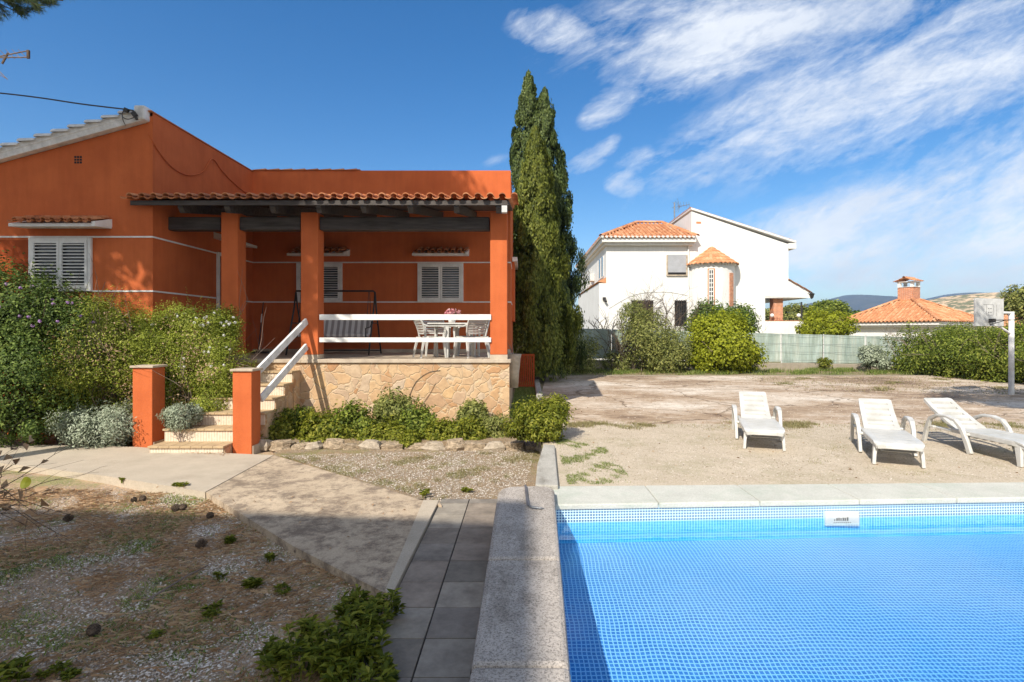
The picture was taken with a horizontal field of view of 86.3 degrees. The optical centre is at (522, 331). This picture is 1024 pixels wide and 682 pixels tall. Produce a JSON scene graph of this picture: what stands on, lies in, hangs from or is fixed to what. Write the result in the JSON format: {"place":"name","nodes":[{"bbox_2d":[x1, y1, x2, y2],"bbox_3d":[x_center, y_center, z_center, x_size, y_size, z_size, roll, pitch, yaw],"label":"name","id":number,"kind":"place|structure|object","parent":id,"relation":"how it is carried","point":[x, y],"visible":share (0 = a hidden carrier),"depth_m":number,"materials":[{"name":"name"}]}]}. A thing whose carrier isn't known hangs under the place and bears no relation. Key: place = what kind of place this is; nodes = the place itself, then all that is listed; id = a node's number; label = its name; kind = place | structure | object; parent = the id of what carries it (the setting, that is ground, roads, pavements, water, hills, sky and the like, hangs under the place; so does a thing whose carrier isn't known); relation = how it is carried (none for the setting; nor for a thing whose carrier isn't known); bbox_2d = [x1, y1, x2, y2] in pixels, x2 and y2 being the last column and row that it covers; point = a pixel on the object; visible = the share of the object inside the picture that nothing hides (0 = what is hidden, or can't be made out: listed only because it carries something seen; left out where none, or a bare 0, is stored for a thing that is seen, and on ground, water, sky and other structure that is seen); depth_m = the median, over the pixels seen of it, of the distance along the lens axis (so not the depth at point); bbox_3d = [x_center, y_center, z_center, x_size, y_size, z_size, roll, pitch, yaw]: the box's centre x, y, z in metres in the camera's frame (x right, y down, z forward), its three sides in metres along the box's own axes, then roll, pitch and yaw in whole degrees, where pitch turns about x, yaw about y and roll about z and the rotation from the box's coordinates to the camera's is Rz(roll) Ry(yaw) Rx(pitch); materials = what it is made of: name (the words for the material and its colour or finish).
{"place":"outdoors","nodes":[
{"label":"outdoors","id":0,"kind":"place"},
{"bbox_2d":[0,442,273,500],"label":"path","id":1,"kind":"structure","parent":0,"point":[141,469],"depth_m":7.80,"materials":[{"name":"concrete"}]},
{"bbox_2d":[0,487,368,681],"bbox_3d":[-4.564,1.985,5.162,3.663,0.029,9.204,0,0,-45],"label":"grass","id":2,"kind":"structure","parent":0,"point":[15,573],"depth_m":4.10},
{"bbox_2d":[0,437,384,681],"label":"garden ground","id":3,"kind":"structure","parent":0,"point":[68,483],"depth_m":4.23,"materials":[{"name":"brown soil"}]},
{"bbox_2d":[0,651,36,681],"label":"broadleaf weed","id":4,"kind":"object","parent":3,"relation":"on","point":[9,669],"visible":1,"depth_m":3.06,"materials":[{"name":"green plant"}]},
{"bbox_2d":[0,0,76,23],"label":"pine tree","id":5,"kind":"object","parent":3,"relation":"on","point":[35,7],"visible":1,"depth_m":7.07,"materials":[{"name":"green plant"}]},
{"bbox_2d":[34,659,72,681],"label":"weed","id":6,"kind":"object","parent":3,"relation":"on","point":[48,672],"visible":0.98,"depth_m":3.16,"materials":[{"name":"green plant"}]},
{"bbox_2d":[0,414,116,555],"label":"dry branch","id":7,"kind":"object","parent":3,"relation":"on","point":[6,506],"visible":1,"depth_m":4.43,"materials":[{"name":"brown plant"}]},
{"bbox_2d":[0,242,129,447],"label":"flowering shrub","id":8,"kind":"object","parent":3,"relation":"on","point":[45,307],"visible":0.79,"depth_m":9.19,"materials":[{"name":"green plant"}]},
{"bbox_2d":[59,666,81,681],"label":"weed","id":9,"kind":"object","parent":3,"relation":"on","point":[69,673],"visible":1,"depth_m":3.14,"materials":[{"name":"green plant"}]},
{"bbox_2d":[42,398,139,449],"bbox_3d":[-7.221,1.568,9.191,1.669,0.938,1.168,0,0,0],"label":"silver bush","id":10,"kind":"object","parent":3,"relation":"on","point":[121,426],"visible":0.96,"depth_m":9.03,"materials":[{"name":"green plant"}]},
{"bbox_2d":[8,284,225,444],"bbox_3d":[-7.104,0.627,9.572,3.592,2.965,2.262,0,0,0],"label":"hedge shrub","id":11,"kind":"object","parent":3,"relation":"on","point":[133,346],"visible":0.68,"depth_m":9.39,"materials":[{"name":"green plant"}]},
{"bbox_2d":[130,364,167,447],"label":"gate pillar","id":12,"kind":"structure","parent":3,"relation":"on","point":[148,394],"depth_m":9.15,"materials":[{"name":"orange paint"}]},
{"bbox_2d":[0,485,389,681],"bbox_3d":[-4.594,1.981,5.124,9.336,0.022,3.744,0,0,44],"label":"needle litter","id":13,"kind":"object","parent":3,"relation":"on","point":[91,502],"visible":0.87,"depth_m":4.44,"materials":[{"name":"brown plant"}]},
{"bbox_2d":[123,268,293,427],"bbox_3d":[-5.718,0.419,10.043,2.767,3.195,2.440,0,0,0],"label":"jasmine shrub","id":14,"kind":"object","parent":3,"relation":"on","point":[203,359],"visible":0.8,"depth_m":9.75,"materials":[{"name":"green plant"}]},
{"bbox_2d":[201,598,224,618],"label":"weed","id":15,"kind":"object","parent":3,"relation":"on","point":[211,610],"visible":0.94,"depth_m":3.85,"materials":[{"name":"green plant"}]},
{"bbox_2d":[230,368,262,453],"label":"gate pillar","id":16,"kind":"structure","parent":3,"relation":"on","point":[246,410],"depth_m":8.85,"materials":[{"name":"orange paint"}]},
{"bbox_2d":[241,577,264,591],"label":"weed","id":17,"kind":"object","parent":3,"relation":"on","point":[252,582],"visible":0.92,"depth_m":4.24,"materials":[{"name":"green plant"}]},
{"bbox_2d":[269,439,294,451],"bbox_3d":[-4.053,1.927,9.167,0.386,0.217,0.368,4,-8,-7],"label":"edging rock","id":18,"kind":"object","parent":3,"relation":"on","point":[277,445],"visible":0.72,"depth_m":9.03,"materials":[{"name":"beige stone"}]},
{"bbox_2d":[253,613,348,681],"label":"broadleaf weed","id":19,"kind":"object","parent":3,"relation":"on","point":[280,655],"visible":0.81,"depth_m":3.14,"materials":[{"name":"green plant"}]},
{"bbox_2d":[323,438,344,449],"bbox_3d":[-3.161,1.917,9.154,0.468,0.214,0.243,4,7,9],"label":"edging rock","id":20,"kind":"object","parent":3,"relation":"on","point":[333,443],"visible":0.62,"depth_m":9.09,"materials":[{"name":"beige stone"}]},
{"bbox_2d":[301,602,392,678],"bbox_3d":[-1.036,1.869,3.247,0.510,0.304,0.516,0,0,-43],"label":"broadleaf weed","id":21,"kind":"object","parent":3,"relation":"on","point":[360,642],"visible":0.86,"depth_m":3.18,"materials":[{"name":"green plant"}]},
{"bbox_2d":[319,650,400,681],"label":"broadleaf weed","id":22,"kind":"object","parent":3,"relation":"on","point":[385,664],"visible":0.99,"depth_m":2.98,"materials":[{"name":"green plant"}]},
{"bbox_2d":[331,584,406,630],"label":"broadleaf weed","id":23,"kind":"object","parent":3,"relation":"on","point":[378,602],"visible":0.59,"depth_m":3.64,"materials":[{"name":"green plant"}]},
{"bbox_2d":[358,439,381,449],"bbox_3d":[-2.552,1.918,9.145,0.375,0.212,0.308,8,1,-3],"label":"edging rock","id":24,"kind":"object","parent":3,"relation":"on","point":[370,444],"visible":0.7,"depth_m":9.03,"materials":[{"name":"beige stone"}]},
{"bbox_2d":[272,427,532,445],"bbox_3d":[-2.025,1.985,10.000,4.550,0.230,1.600,0,0,0],"label":"flower bed","id":25,"kind":"object","parent":3,"relation":"on","point":[504,440],"visible":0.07,"depth_m":9.37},
{"bbox_2d":[260,407,302,439],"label":"bed shrub","id":26,"kind":"object","parent":25,"relation":"on","point":[283,427],"visible":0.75,"depth_m":9.56,"materials":[{"name":"green plant"}]},
{"bbox_2d":[279,404,320,430],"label":"bed shrub","id":27,"kind":"object","parent":25,"relation":"on","point":[297,410],"visible":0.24,"depth_m":9.93,"materials":[{"name":"green plant"}]},
{"bbox_2d":[291,399,356,442],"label":"bed shrub","id":28,"kind":"object","parent":25,"relation":"on","point":[313,428],"visible":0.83,"depth_m":9.48,"materials":[{"name":"green plant"}]},
{"bbox_2d":[321,397,379,437],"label":"bed shrub","id":29,"kind":"object","parent":25,"relation":"on","point":[349,415],"visible":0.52,"depth_m":9.70,"materials":[{"name":"green plant"}]},
{"bbox_2d":[350,414,411,440],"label":"bed shrub","id":30,"kind":"object","parent":25,"relation":"on","point":[384,431],"visible":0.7,"depth_m":9.48,"materials":[{"name":"green plant"}]},
{"bbox_2d":[372,384,418,425],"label":"bed shrub","id":31,"kind":"object","parent":25,"relation":"on","point":[386,405],"visible":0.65,"depth_m":9.96,"materials":[{"name":"green plant"}]},
{"bbox_2d":[396,428,421,447],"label":"bed shrub","id":32,"kind":"object","parent":25,"relation":"on","point":[407,438],"visible":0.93,"depth_m":9.20,"materials":[{"name":"green plant"}]},
{"bbox_2d":[393,396,437,433],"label":"bed shrub","id":33,"kind":"object","parent":25,"relation":"on","point":[417,418],"visible":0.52,"depth_m":9.76,"materials":[{"name":"green plant"}]},
{"bbox_2d":[419,417,459,440],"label":"bed shrub","id":34,"kind":"object","parent":25,"relation":"on","point":[439,430],"visible":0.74,"depth_m":9.50,"materials":[{"name":"green plant"}]},
{"bbox_2d":[448,412,490,440],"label":"bed shrub","id":35,"kind":"object","parent":25,"relation":"on","point":[472,428],"visible":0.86,"depth_m":9.50,"materials":[{"name":"green plant"}]},
{"bbox_2d":[455,397,488,421],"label":"bed shrub","id":36,"kind":"object","parent":25,"relation":"on","point":[477,409],"visible":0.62,"depth_m":10.09,"materials":[{"name":"green plant"}]},
{"bbox_2d":[479,410,514,437],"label":"dry shrub","id":37,"kind":"object","parent":25,"relation":"on","point":[495,422],"visible":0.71,"depth_m":9.74,"materials":[{"name":"green plant"}]},
{"bbox_2d":[273,448,539,501],"bbox_3d":[-1.875,2.002,7.825,4.290,0.095,3.150,0,0,0],"label":"gravel bed","id":38,"kind":"object","parent":3,"relation":"on","point":[531,478],"visible":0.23,"depth_m":7.79,"materials":[{"name":"beige gravel"}]},
{"bbox_2d":[421,441,445,450],"bbox_3d":[-1.484,1.922,9.071,0.428,0.212,0.287,4,4,-6],"label":"edging rock","id":39,"kind":"object","parent":3,"relation":"on","point":[434,446],"visible":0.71,"depth_m":8.96,"materials":[{"name":"beige stone"}]},
{"bbox_2d":[445,438,463,450],"bbox_3d":[-1.125,1.905,9.055,0.403,0.241,0.282,-4,-2,2],"label":"edging rock","id":40,"kind":"object","parent":3,"relation":"on","point":[455,444],"visible":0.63,"depth_m":8.97,"materials":[{"name":"beige stone"}]},
{"bbox_2d":[463,441,486,450],"bbox_3d":[-0.805,1.929,9.094,0.442,0.186,0.292,-1,-5,3],"label":"edging rock","id":41,"kind":"object","parent":3,"relation":"on","point":[473,445],"visible":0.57,"depth_m":8.97,"materials":[{"name":"beige stone"}]},
{"bbox_2d":[504,440,524,450],"bbox_3d":[-0.148,1.924,9.066,0.374,0.223,0.333,-8,-4,3],"label":"edging rock","id":42,"kind":"object","parent":3,"relation":"on","point":[514,445],"visible":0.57,"depth_m":8.95,"materials":[{"name":"beige stone"}]},
{"bbox_2d":[535,444,557,489],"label":"kerb slab","id":43,"kind":"structure","parent":3,"relation":"on","point":[546,474],"depth_m":6.49,"materials":[{"name":"stone"}]},
{"bbox_2d":[206,455,441,599],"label":"path","id":44,"kind":"structure","parent":0,"point":[314,535],"depth_m":5.72,"materials":[{"name":"concrete"}]},
{"bbox_2d":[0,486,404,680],"bbox_3d":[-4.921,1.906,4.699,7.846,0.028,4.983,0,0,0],"label":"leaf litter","id":45,"kind":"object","parent":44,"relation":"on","point":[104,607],"visible":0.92,"depth_m":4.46,"materials":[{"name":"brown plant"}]},
{"bbox_2d":[385,500,438,601],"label":"kerb","id":46,"kind":"structure","parent":0,"point":[425,514],"depth_m":4.98,"materials":[{"name":"concrete"}]},
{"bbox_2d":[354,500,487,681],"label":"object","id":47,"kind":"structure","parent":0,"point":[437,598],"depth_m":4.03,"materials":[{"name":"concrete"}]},
{"bbox_2d":[354,499,496,681],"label":"tiled path","id":48,"kind":"structure","parent":0,"point":[447,652],"depth_m":3.99,"materials":[{"name":"grey tile"}]},
{"bbox_2d":[0,0,1023,420],"label":"sky","id":49,"kind":"structure","parent":0,"point":[884,139],"materials":[{"name":"blue"}]},
{"bbox_2d":[509,334,943,447],"bbox_3d":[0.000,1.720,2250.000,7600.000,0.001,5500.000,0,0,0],"label":"ground","id":50,"kind":"structure","parent":0,"point":[743,373],"depth_m":21.82,"materials":[{"name":"beige soil"}]},
{"bbox_2d":[0,105,518,452],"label":"orange house","id":51,"kind":"structure","parent":50,"relation":"on","point":[150,206],"depth_m":10.80,"materials":[{"name":"paint"}]},
{"bbox_2d":[28,238,92,290],"bbox_3d":[-8.781,-1.270,10.362,1.180,1.010,0.075,0,0,0],"label":"window","id":52,"kind":"structure","parent":51,"relation":"in","point":[72,255],"depth_m":10.34,"materials":[{"name":"white paint"}]},
{"bbox_2d":[155,396,206,441],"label":"silver bush","id":53,"kind":"object","parent":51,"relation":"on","point":[187,416],"visible":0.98,"depth_m":8.94,"materials":[{"name":"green plant"}]},
{"bbox_2d":[216,252,220,314],"bbox_3d":[-7.024,-0.640,13.065,0.049,2.380,1.030,0,0,0],"label":"door","id":54,"kind":"structure","parent":51,"relation":"in","point":[218,256],"depth_m":12.56,"materials":[{"name":"white paint"}]},
{"bbox_2d":[296,263,342,301],"bbox_3d":[-5.299,-1.270,14.212,1.190,1.010,0.075,0,0,0],"label":"window","id":55,"kind":"structure","parent":51,"relation":"in","point":[333,272],"depth_m":14.19,"materials":[{"name":"white paint"}]},
{"bbox_2d":[285,290,381,354],"bbox_3d":[-4.496,-0.217,13.100,1.938,1.550,1.137,0,0,0],"label":"swing seat","id":56,"kind":"object","parent":51,"relation":"on","point":[347,328],"visible":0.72,"depth_m":13.24,"materials":[{"name":"black metal"}]},
{"bbox_2d":[413,320,446,358],"bbox_3d":[-1.987,0.101,11.429,0.628,0.904,0.615,0,0,-28],"label":"plastic chair","id":57,"kind":"object","parent":51,"relation":"on","point":[422,326],"visible":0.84,"depth_m":11.31,"materials":[{"name":"white plastic"}]},
{"bbox_2d":[423,320,450,355],"bbox_3d":[-1.993,0.101,12.412,0.615,0.904,0.628,0,0,-20],"label":"plastic chair","id":58,"kind":"object","parent":51,"relation":"on","point":[432,332],"visible":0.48,"depth_m":12.54,"materials":[{"name":"white plastic"}]},
{"bbox_2d":[417,263,462,301],"bbox_3d":[-2.146,-1.270,14.212,1.190,1.010,0.075,0,0,0],"label":"window","id":59,"kind":"structure","parent":51,"relation":"in","point":[436,282],"depth_m":14.19,"materials":[{"name":"white paint"}]},
{"bbox_2d":[427,323,474,357],"bbox_3d":[-1.528,0.186,11.750,0.920,0.732,0.840,0,0,0],"label":"plastic table","id":60,"kind":"object","parent":51,"relation":"on","point":[446,325],"visible":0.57,"depth_m":11.36,"materials":[{"name":"white plastic"}]},
{"bbox_2d":[453,320,489,358],"bbox_3d":[-1.059,0.101,11.436,0.615,0.904,0.628,0,0,-40],"label":"plastic chair","id":61,"kind":"object","parent":51,"relation":"on","point":[467,325],"visible":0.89,"depth_m":11.35,"materials":[{"name":"white plastic"}]},
{"bbox_2d":[458,320,489,355],"bbox_3d":[-1.089,0.101,12.390,0.615,0.904,0.628,0,0,25],"label":"plastic chair","id":62,"kind":"object","parent":51,"relation":"on","point":[478,348],"visible":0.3,"depth_m":12.26,"materials":[{"name":"white plastic"}]},
{"bbox_2d":[508,340,522,387],"bbox_3d":[-0.234,0.658,11.422,0.454,1.023,0.484,0,0,-32],"label":"garden urn","id":63,"kind":"object","parent":51,"relation":"attached to","point":[514,368],"visible":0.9,"depth_m":11.29,"materials":[{"name":"grey concrete"}]},
{"bbox_2d":[518,354,534,386],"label":"gate","id":64,"kind":"structure","parent":51,"relation":"attached to","point":[521,378],"depth_m":16.39,"materials":[{"name":"brown paint"}]},
{"bbox_2d":[510,382,536,417],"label":"grass","id":65,"kind":"structure","parent":50,"relation":"on","point":[521,392],"depth_m":14.35,"materials":[{"name":"green plant"}]},
{"bbox_2d":[500,392,576,445],"bbox_3d":[0.238,1.349,8.619,1.196,0.785,1.116,0,0,0],"label":"corner shrub","id":66,"kind":"object","parent":50,"relation":"on","point":[544,420],"visible":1,"depth_m":8.40,"materials":[{"name":"green plant"}]},
{"bbox_2d":[509,69,568,376],"bbox_3d":[0.185,-4.052,20.612,3.132,11.705,3.358,0,0,0],"label":"cypress","id":67,"kind":"object","parent":50,"relation":"on","point":[525,110],"visible":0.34,"depth_m":20.29,"materials":[{"name":"green plant"}]},
{"bbox_2d":[513,125,582,382],"bbox_3d":[0.394,-2.566,18.449,2.896,8.840,3.166,0,0,-38],"label":"cypress","id":68,"kind":"object","parent":50,"relation":"on","point":[539,246],"visible":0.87,"depth_m":17.89,"materials":[{"name":"green plant"}]},
{"bbox_2d":[513,86,589,377],"bbox_3d":[0.799,-3.698,20.544,3.353,10.996,3.779,0,0,0],"label":"cypress","id":69,"kind":"object","parent":50,"relation":"on","point":[544,113],"visible":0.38,"depth_m":20.02,"materials":[{"name":"green plant"}]},
{"bbox_2d":[554,330,602,373],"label":"dry shrub","id":70,"kind":"object","parent":50,"relation":"on","point":[587,367],"visible":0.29,"depth_m":22.42,"materials":[{"name":"green plant"}]},
{"bbox_2d":[581,308,644,368],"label":"bare shrub","id":71,"kind":"object","parent":50,"relation":"on","point":[624,346],"visible":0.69,"depth_m":23.41,"materials":[{"name":"green plant"}]},
{"bbox_2d":[597,291,702,372],"bbox_3d":[5.440,0.014,23.051,4.540,3.498,2.773,0,0,0],"label":"loose shrub","id":72,"kind":"object","parent":50,"relation":"on","point":[659,352],"visible":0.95,"depth_m":22.74,"materials":[{"name":"green plant"}]},
{"bbox_2d":[614,271,714,330],"bbox_3d":[6.989,-0.940,26.547,5.281,4.246,3.606,0,0,0],"label":"bare shrub","id":73,"kind":"object","parent":50,"relation":"on","point":[660,307],"visible":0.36,"depth_m":26.20,"materials":[{"name":"brown plant"}]},
{"bbox_2d":[575,207,813,360],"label":"white house","id":74,"kind":"structure","parent":50,"relation":"on","point":[713,255],"depth_m":32.00,"materials":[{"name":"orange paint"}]},
{"bbox_2d":[666,255,687,275],"bbox_3d":[9.020,-3.873,31.954,1.240,1.246,0.089,0,0,0],"label":"window","id":75,"kind":"structure","parent":74,"relation":"in","point":[676,265],"depth_m":31.96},
{"bbox_2d":[674,300,686,325],"bbox_3d":[9.220,-1.060,31.929,0.720,1.580,0.138,0,0,0],"label":"window","id":76,"kind":"structure","parent":74,"relation":"in","point":[681,307],"depth_m":31.99,"materials":[{"name":"black metal"}]},
{"bbox_2d":[682,294,729,330],"bbox_3d":[8.973,-0.190,26.506,2.700,3.853,2.584,0,0,0],"label":"citrus tree","id":77,"kind":"object","parent":50,"relation":"on","point":[705,310],"visible":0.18,"depth_m":26.23,"materials":[{"name":"green plant"}]},
{"bbox_2d":[683,306,768,372],"bbox_3d":[8.435,0.342,22.982,3.265,2.946,3.140,0,0,-35],"label":"yellow shrub","id":78,"kind":"object","parent":50,"relation":"on","point":[727,345],"visible":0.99,"depth_m":22.29,"materials":[{"name":"green plant"}]},
{"bbox_2d":[579,329,903,369],"bbox_3d":[5.650,0.786,24.625,23.300,2.027,0.350,0,0,0],"label":"screen fence","id":79,"kind":"object","parent":50,"relation":"on","point":[801,351],"visible":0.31,"depth_m":24.57,"materials":[{"name":"green fabric"}]},
{"bbox_2d":[469,482,1023,681],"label":"swimming pool","id":80,"kind":"structure","parent":50,"relation":"in","point":[903,582],"depth_m":4.46,"materials":[{"name":"blue tile"}]},
{"bbox_2d":[724,300,772,332],"bbox_3d":[10.747,0.083,26.614,2.876,3.303,2.599,0,0,0],"label":"citrus tree","id":81,"kind":"object","parent":50,"relation":"on","point":[752,316],"visible":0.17,"depth_m":26.01,"materials":[{"name":"green plant"}]},
{"bbox_2d":[783,303,807,319],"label":"tree","id":82,"kind":"object","parent":50,"relation":"on","point":[791,311],"visible":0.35,"depth_m":60.97,"materials":[{"name":"green plant"}]},
{"bbox_2d":[799,299,853,317],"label":"tree","id":83,"kind":"object","parent":50,"relation":"on","point":[827,304],"visible":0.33,"depth_m":59.01,"materials":[{"name":"green plant"}]},
{"bbox_2d":[794,306,860,356],"bbox_3d":[16.097,0.187,29.026,3.157,3.122,3.053,0,0,-29],"label":"lemon tree","id":84,"kind":"object","parent":50,"relation":"on","point":[822,322],"visible":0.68,"depth_m":28.36,"materials":[{"name":"green plant"}]},
{"bbox_2d":[856,342,892,371],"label":"grey shrub","id":85,"kind":"object","parent":50,"relation":"on","point":[874,357],"visible":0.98,"depth_m":22.92,"materials":[{"name":"grey plant"}]},
{"bbox_2d":[847,276,981,345],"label":"tiled bungalow","id":86,"kind":"object","parent":50,"relation":"on","point":[909,303],"visible":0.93,"depth_m":41.73,"materials":[{"name":"orange tile"}]},
{"bbox_2d":[880,307,1023,384],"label":"hedge","id":87,"kind":"object","parent":50,"relation":"on","point":[978,353],"visible":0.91,"depth_m":19.94,"materials":[{"name":"green plant"}]},
{"bbox_2d":[1000,284,1023,324],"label":"loquat tree","id":88,"kind":"object","parent":50,"relation":"on","point":[1014,302],"visible":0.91,"depth_m":31.78,"materials":[{"name":"green plant"}]},
{"bbox_2d":[552,366,914,374],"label":"grass","id":89,"kind":"structure","parent":0,"point":[812,370],"depth_m":22.32,"materials":[{"name":"green plant"}]},
{"bbox_2d":[542,424,1023,486],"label":"pool deck","id":90,"kind":"structure","parent":0,"point":[700,472],"depth_m":7.29,"materials":[{"name":"beige gravel"}]},
{"bbox_2d":[555,437,633,484],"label":"grass","id":91,"kind":"structure","parent":90,"relation":"on","point":[587,458],"depth_m":6.99,"materials":[{"name":"green plant"}]},
{"bbox_2d":[732,391,785,450],"bbox_3d":[3.701,1.374,8.600,0.730,0.661,1.912,0,0,18],"label":"sun lounger","id":92,"kind":"object","parent":90,"relation":"on","point":[756,419],"visible":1,"depth_m":8.69,"materials":[{"name":"white plastic"}]},
{"bbox_2d":[562,419,1023,430],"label":"grass","id":93,"kind":"structure","parent":90,"relation":"on","point":[796,424],"depth_m":9.84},
{"bbox_2d":[850,398,925,468],"bbox_3d":[5.063,1.374,7.620,0.730,0.661,1.912,0,0,25],"label":"sun lounger","id":94,"kind":"object","parent":90,"relation":"on","point":[882,429],"visible":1,"depth_m":7.72,"materials":[{"name":"white plastic"}]},
{"bbox_2d":[921,398,1023,466],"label":"sun lounger","id":95,"kind":"object","parent":90,"relation":"on","point":[953,415],"visible":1,"depth_m":7.87,"materials":[{"name":"white plastic"}]},
{"bbox_2d":[542,376,1023,423],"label":"court","id":96,"kind":"object","parent":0,"point":[726,399],"visible":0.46,"depth_m":14.05,"materials":[{"name":"beige concrete"}]},
{"bbox_2d":[549,375,933,375],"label":"kerb","id":97,"kind":"structure","parent":96,"relation":"on","point":[745,375],"depth_m":20.78,"materials":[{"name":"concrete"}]},
{"bbox_2d":[557,377,1022,479],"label":"leaf litter","id":98,"kind":"object","parent":96,"relation":"on","point":[783,419],"visible":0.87,"depth_m":12.00,"materials":[{"name":"brown plant"}]},
{"bbox_2d":[973,298,1014,394],"bbox_3d":[12.580,0.441,14.230,1.512,2.619,0.635,0,0,-20],"label":"basketball hoop","id":99,"kind":"object","parent":96,"relation":"on","point":[989,312],"visible":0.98,"depth_m":14.49,"materials":[{"name":"white paint"}]},
{"bbox_2d":[559,376,1023,423],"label":"gravel","id":100,"kind":"structure","parent":0,"point":[782,396],"depth_m":14.47,"materials":[{"name":"beige gravel"}]},
{"bbox_2d":[746,375,1023,393],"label":"grass","id":101,"kind":"structure","parent":0,"point":[885,388],"depth_m":17.46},
{"bbox_2d":[803,292,980,313],"bbox_3d":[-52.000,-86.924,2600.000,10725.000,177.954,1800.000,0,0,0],"label":"mountain","id":102,"kind":"structure","parent":0,"point":[860,302],"depth_m":2299.72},
{"bbox_2d":[928,292,1008,328],"bbox_3d":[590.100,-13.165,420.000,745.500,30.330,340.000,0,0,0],"label":"hill","id":103,"kind":"structure","parent":0,"point":[963,303],"depth_m":383.55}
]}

